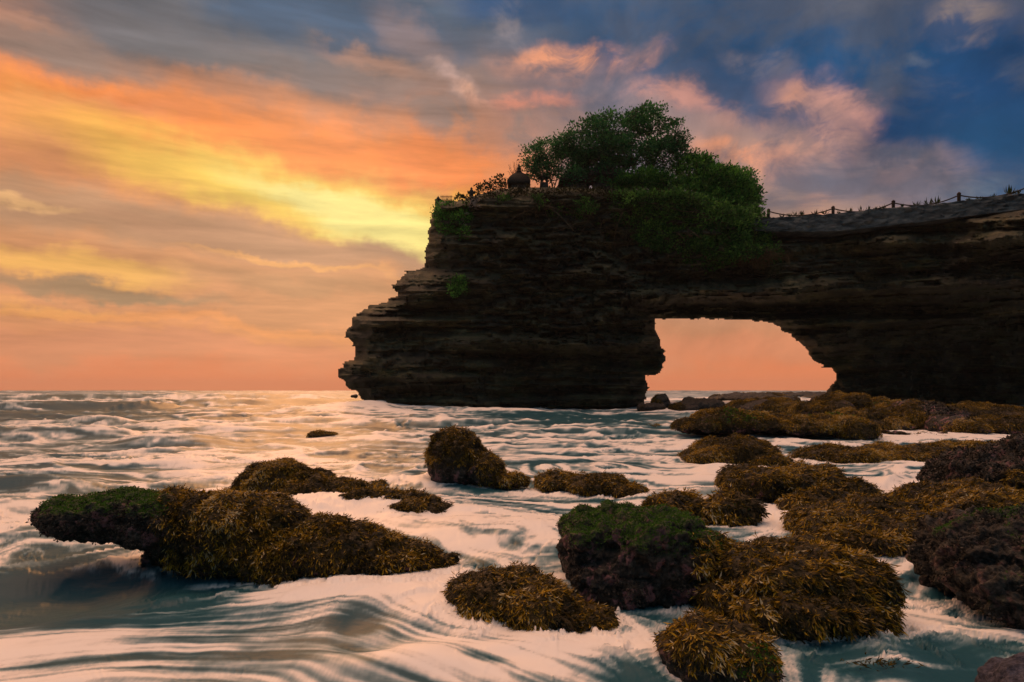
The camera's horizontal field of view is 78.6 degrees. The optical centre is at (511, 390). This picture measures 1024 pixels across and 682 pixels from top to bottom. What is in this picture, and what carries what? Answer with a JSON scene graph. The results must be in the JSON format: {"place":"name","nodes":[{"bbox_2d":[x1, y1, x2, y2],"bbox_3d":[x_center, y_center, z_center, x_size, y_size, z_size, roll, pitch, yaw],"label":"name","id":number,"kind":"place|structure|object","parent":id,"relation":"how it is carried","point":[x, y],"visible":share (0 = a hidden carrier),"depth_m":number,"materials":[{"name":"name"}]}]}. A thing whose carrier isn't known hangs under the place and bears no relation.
{"place":"outdoors","nodes":[
{"label":"outdoors","id":0,"kind":"place"},
{"bbox_2d":[0,390,1023,681],"bbox_3d":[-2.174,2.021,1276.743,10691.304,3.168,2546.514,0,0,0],"label":"sea","id":1,"kind":"structure","parent":0,"point":[74,610],"depth_m":7.34,"materials":[{"name":"white liquid"}]},
{"bbox_2d":[25,483,461,587],"bbox_3d":[-3.033,1.806,7.319,4.926,1.429,1.530,0,0,7],"label":"seaweed rock","id":2,"kind":"object","parent":1,"relation":"on","point":[275,538],"visible":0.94,"depth_m":6.83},
{"bbox_2d":[306,429,337,437],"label":"awash rock","id":3,"kind":"object","parent":1,"relation":"in","point":[318,433],"visible":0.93,"depth_m":26.67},
{"bbox_2d":[226,457,454,513],"bbox_3d":[-3.108,1.970,11.709,5.596,1.320,1.864,0,0,34],"label":"seaweed rock","id":4,"kind":"object","parent":1,"relation":"on","point":[290,475],"visible":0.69,"depth_m":11.66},
{"bbox_2d":[370,478,388,485],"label":"awash rock","id":5,"kind":"object","parent":1,"relation":"on","point":[382,481],"visible":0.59,"depth_m":13.18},
{"bbox_2d":[423,423,531,490],"bbox_3d":[-0.769,1.437,13.516,2.397,1.413,1.700,0,0,0],"label":"seaweed rock","id":6,"kind":"object","parent":1,"relation":"on","point":[459,455],"visible":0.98,"depth_m":13.00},
{"bbox_2d":[440,559,619,633],"bbox_3d":[0.134,1.934,5.757,1.873,0.539,1.173,0,0,31],"label":"seaweed rock","id":7,"kind":"object","parent":1,"relation":"on","point":[515,596],"visible":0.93,"depth_m":5.47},
{"bbox_2d":[532,467,650,497],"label":"seaweed rock","id":8,"kind":"object","parent":1,"relation":"on","point":[614,485],"visible":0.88,"depth_m":12.12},
{"bbox_2d":[555,499,734,609],"bbox_3d":[1.354,1.726,6.481,1.808,1.062,1.653,0,0,0],"label":"mossy boulder","id":9,"kind":"object","parent":1,"relation":"in","point":[627,555],"visible":0.92,"depth_m":5.89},
{"bbox_2d":[636,402,665,410],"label":"dark boulder","id":10,"kind":"object","parent":1,"relation":"on","point":[653,406],"visible":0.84,"depth_m":61.18,"materials":[{"name":"black stone"}]},
{"bbox_2d":[650,393,669,407],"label":"dark boulder","id":11,"kind":"object","parent":1,"relation":"on","point":[661,398],"visible":0.57,"depth_m":65.14,"materials":[{"name":"stone"}]},
{"bbox_2d":[338,187,1023,408],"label":"rock arch","id":12,"kind":"object","parent":1,"relation":"in","point":[535,316],"visible":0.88,"depth_m":70.04,"materials":[{"name":"stone"}]},
{"bbox_2d":[435,195,452,205],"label":"picket fence","id":13,"kind":"object","parent":12,"relation":"on","point":[442,196],"visible":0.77,"depth_m":75.77,"materials":[{"name":"stone"}]},
{"bbox_2d":[429,198,474,240],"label":"bush","id":14,"kind":"object","parent":12,"relation":"on","point":[438,213],"visible":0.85,"depth_m":69.49,"materials":[{"name":"green plant"}]},
{"bbox_2d":[446,273,470,298],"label":"bush","id":15,"kind":"object","parent":12,"relation":"on","point":[460,285],"visible":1,"depth_m":67.24,"materials":[{"name":"green plant"}]},
{"bbox_2d":[454,192,465,200],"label":"shrub","id":16,"kind":"object","parent":12,"relation":"on","point":[458,195],"visible":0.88,"depth_m":75.89,"materials":[{"name":"green plant"}]},
{"bbox_2d":[461,197,480,225],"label":"rubble","id":17,"kind":"object","parent":12,"relation":"on","point":[474,202],"visible":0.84,"depth_m":69.51,"materials":[{"name":"grey stone"}]},
{"bbox_2d":[467,187,475,195],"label":"offering post","id":18,"kind":"object","parent":12,"relation":"on","point":[471,191],"visible":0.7,"depth_m":75.56,"materials":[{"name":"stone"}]},
{"bbox_2d":[474,176,496,194],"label":"shrub","id":19,"kind":"object","parent":12,"relation":"on","point":[488,186],"visible":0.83,"depth_m":75.80,"materials":[{"name":"green plant"}]},
{"bbox_2d":[493,173,507,189],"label":"shrub","id":20,"kind":"object","parent":12,"relation":"on","point":[501,183],"visible":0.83,"depth_m":75.81,"materials":[{"name":"green plant"}]},
{"bbox_2d":[508,162,522,173],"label":"bare shrub","id":21,"kind":"object","parent":12,"relation":"on","point":[516,170],"visible":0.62,"depth_m":75.96,"materials":[{"name":"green plant"}]},
{"bbox_2d":[508,164,530,187],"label":"thatched shrine","id":22,"kind":"object","parent":12,"relation":"on","point":[518,178],"visible":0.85,"depth_m":75.18,"materials":[{"name":"stone"}]},
{"bbox_2d":[509,199,564,230],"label":"root tangle","id":23,"kind":"object","parent":12,"relation":"hanging from","point":[536,210],"visible":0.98,"depth_m":69.65,"materials":[{"name":"plant"}]},
{"bbox_2d":[539,174,548,186],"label":"spirit house","id":24,"kind":"structure","parent":12,"relation":"on","point":[544,184],"depth_m":75.60,"materials":[{"name":"stone"}]},
{"bbox_2d":[517,127,591,186],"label":"tree","id":25,"kind":"object","parent":12,"relation":"on","point":[538,166],"visible":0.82,"depth_m":75.69,"materials":[{"name":"green plant"}]},
{"bbox_2d":[462,182,675,209],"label":"hanging creeper","id":26,"kind":"object","parent":12,"relation":"hanging from","point":[521,191],"visible":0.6,"depth_m":69.51,"materials":[{"name":"green plant"}]},
{"bbox_2d":[494,192,653,250],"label":"hanging creeper","id":27,"kind":"object","parent":12,"relation":"hanging from","point":[639,218],"visible":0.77,"depth_m":69.74,"materials":[{"name":"green plant"}]},
{"bbox_2d":[543,197,605,246],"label":"root tangle","id":28,"kind":"object","parent":12,"relation":"hanging from","point":[570,225],"visible":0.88,"depth_m":70.32,"materials":[{"name":"brown plant"}]},
{"bbox_2d":[558,168,591,187],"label":"pavilion","id":29,"kind":"structure","parent":12,"relation":"on","point":[565,178],"depth_m":75.18,"materials":[{"name":"stone"}]},
{"bbox_2d":[588,161,619,188],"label":"pavilion","id":30,"kind":"structure","parent":12,"relation":"on","point":[597,183],"depth_m":75.04,"materials":[{"name":"stone"}]},
{"bbox_2d":[556,99,695,188],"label":"tree","id":31,"kind":"object","parent":12,"relation":"on","point":[615,147],"visible":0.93,"depth_m":75.16,"materials":[{"name":"green plant"}]},
{"bbox_2d":[605,163,679,190],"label":"bush","id":32,"kind":"object","parent":12,"relation":"on","point":[650,177],"visible":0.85,"depth_m":73.82,"materials":[{"name":"green plant"}]},
{"bbox_2d":[607,183,785,273],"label":"hanging creeper","id":33,"kind":"object","parent":12,"relation":"hanging from","point":[697,215],"visible":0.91,"depth_m":68.73,"materials":[{"name":"green plant"}]},
{"bbox_2d":[660,147,765,209],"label":"bush","id":34,"kind":"object","parent":12,"relation":"on","point":[718,179],"visible":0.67,"depth_m":73.05,"materials":[{"name":"green plant"}]},
{"bbox_2d":[745,166,767,204],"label":"bush","id":35,"kind":"object","parent":12,"relation":"on","point":[756,179],"visible":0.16,"depth_m":74.44,"materials":[{"name":"green plant"}]},
{"bbox_2d":[719,242,803,275],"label":"dry grass","id":36,"kind":"structure","parent":12,"relation":"on","point":[759,261],"depth_m":69.01,"materials":[{"name":"plant"}]},
{"bbox_2d":[753,193,1023,238],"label":"parapet wall","id":37,"kind":"structure","parent":12,"relation":"on","point":[820,226],"depth_m":65.75,"materials":[{"name":"grey stone"}]},
{"bbox_2d":[767,188,1023,216],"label":"rope rail","id":38,"kind":"object","parent":37,"relation":"on","point":[893,203],"visible":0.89,"depth_m":65.76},
{"bbox_2d":[928,195,939,204],"bbox_3d":[43.568,-19.560,64.629,1.195,0.820,1.485,0,0,36],"label":"agave","id":39,"kind":"object","parent":37,"relation":"on","point":[938,199],"visible":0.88,"depth_m":64.15,"materials":[{"name":"green plant"}]},
{"bbox_2d":[1003,185,1018,194],"bbox_3d":[49.260,-19.725,61.589,1.214,1.114,1.286,0,0,-37],"label":"agave","id":40,"kind":"object","parent":37,"relation":"on","point":[1009,190],"visible":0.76,"depth_m":61.35,"materials":[{"name":"green plant"}]},
{"bbox_2d":[668,396,724,410],"bbox_3d":[18.261,1.574,61.186,5.097,1.923,7.823,0,0,33],"label":"dark reef","id":41,"kind":"object","parent":1,"relation":"on","point":[688,403],"visible":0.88,"depth_m":59.27},
{"bbox_2d":[640,485,770,526],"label":"seaweed rock","id":42,"kind":"object","parent":1,"relation":"on","point":[729,508],"visible":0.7,"depth_m":9.19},
{"bbox_2d":[651,606,785,681],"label":"seaweed rock","id":43,"kind":"object","parent":1,"relation":"on","point":[693,646],"visible":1,"depth_m":4.31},
{"bbox_2d":[677,432,794,466],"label":"seaweed rock","id":44,"kind":"object","parent":1,"relation":"on","point":[739,448],"visible":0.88,"depth_m":17.33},
{"bbox_2d":[708,391,800,400],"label":"reef ledge","id":45,"kind":"object","parent":1,"relation":"in","point":[734,396],"visible":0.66,"depth_m":104.08,"materials":[{"name":"brown stone"}]},
{"bbox_2d":[723,397,802,412],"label":"seaweed rock","id":46,"kind":"object","parent":1,"relation":"in","point":[776,404],"visible":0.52,"depth_m":47.76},
{"bbox_2d":[669,404,882,439],"bbox_3d":[10.860,1.370,26.663,8.185,1.604,4.660,0,0,9],"label":"seaweed rock","id":47,"kind":"object","parent":1,"relation":"on","point":[724,421],"visible":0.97,"depth_m":25.05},
{"bbox_2d":[713,458,883,510],"bbox_3d":[5.061,1.771,10.846,2.899,1.056,2.396,0,0,0],"label":"seaweed rock","id":48,"kind":"object","parent":1,"relation":"on","point":[792,485],"visible":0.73,"depth_m":10.84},
{"bbox_2d":[775,391,825,397],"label":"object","id":49,"kind":"structure","parent":1,"relation":"in","point":[809,394],"depth_m":180.45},
{"bbox_2d":[690,530,911,647],"bbox_3d":[2.574,1.800,5.748,1.941,0.843,1.875,0,0,0],"label":"seaweed rock","id":50,"kind":"object","parent":1,"relation":"on","point":[808,586],"visible":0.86,"depth_m":5.31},
{"bbox_2d":[784,390,872,414],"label":"seaweed rock","id":51,"kind":"object","parent":1,"relation":"in","point":[830,401],"visible":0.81,"depth_m":37.36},
{"bbox_2d":[831,406,902,430],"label":"seaweed rock","id":52,"kind":"object","parent":1,"relation":"in","point":[877,415],"visible":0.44,"depth_m":29.54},
{"bbox_2d":[840,652,925,670],"bbox_3d":[2.680,1.950,4.511,0.561,0.083,0.217,0,0,-10],"label":"floating seaweed","id":53,"kind":"object","parent":1,"relation":"on","point":[880,662],"visible":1,"depth_m":4.50,"materials":[{"name":"brown plant"}]},
{"bbox_2d":[867,396,901,407],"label":"seaweed rock","id":54,"kind":"object","parent":1,"relation":"on","point":[876,400],"visible":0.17,"depth_m":36.68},
{"bbox_2d":[787,438,1001,463],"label":"seaweed rock","id":55,"kind":"object","parent":1,"relation":"on","point":[878,452],"visible":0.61,"depth_m":17.57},
{"bbox_2d":[779,476,1023,557],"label":"seaweed rock","id":56,"kind":"object","parent":1,"relation":"on","point":[882,524],"visible":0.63,"depth_m":8.32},
{"bbox_2d":[869,398,970,429],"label":"seaweed rock","id":57,"kind":"object","parent":1,"relation":"in","point":[913,413],"visible":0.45,"depth_m":29.37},
{"bbox_2d":[919,575,934,586],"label":"awash rock","id":58,"kind":"object","parent":1,"relation":"on","point":[924,580],"visible":0.58,"depth_m":6.48,"materials":[{"name":"brown stone"}]},
{"bbox_2d":[881,413,1023,434],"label":"seaweed rock","id":59,"kind":"object","parent":1,"relation":"on","point":[945,423],"visible":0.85,"depth_m":26.81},
{"bbox_2d":[905,500,1023,629],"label":"crusted boulder","id":60,"kind":"object","parent":1,"relation":"on","point":[972,557],"visible":1,"depth_m":5.80,"materials":[{"name":"brown stone"}]},
{"bbox_2d":[915,432,1023,496],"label":"crusted mound","id":61,"kind":"object","parent":1,"relation":"on","point":[1002,462],"visible":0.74,"depth_m":10.34,"materials":[{"name":"brown plant"}]},
{"bbox_2d":[956,400,1023,416],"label":"seaweed rock","id":62,"kind":"object","parent":1,"relation":"in","point":[977,408],"visible":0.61,"depth_m":38.99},
{"bbox_2d":[975,652,1023,681],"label":"gravel rock","id":63,"kind":"object","parent":1,"relation":"in","point":[1000,669],"visible":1,"depth_m":3.81,"materials":[{"name":"brown stone"}]},
{"bbox_2d":[0,0,1023,390],"label":"sky","id":64,"kind":"structure","parent":0,"point":[196,195],"materials":[{"name":"orange"}]}
]}

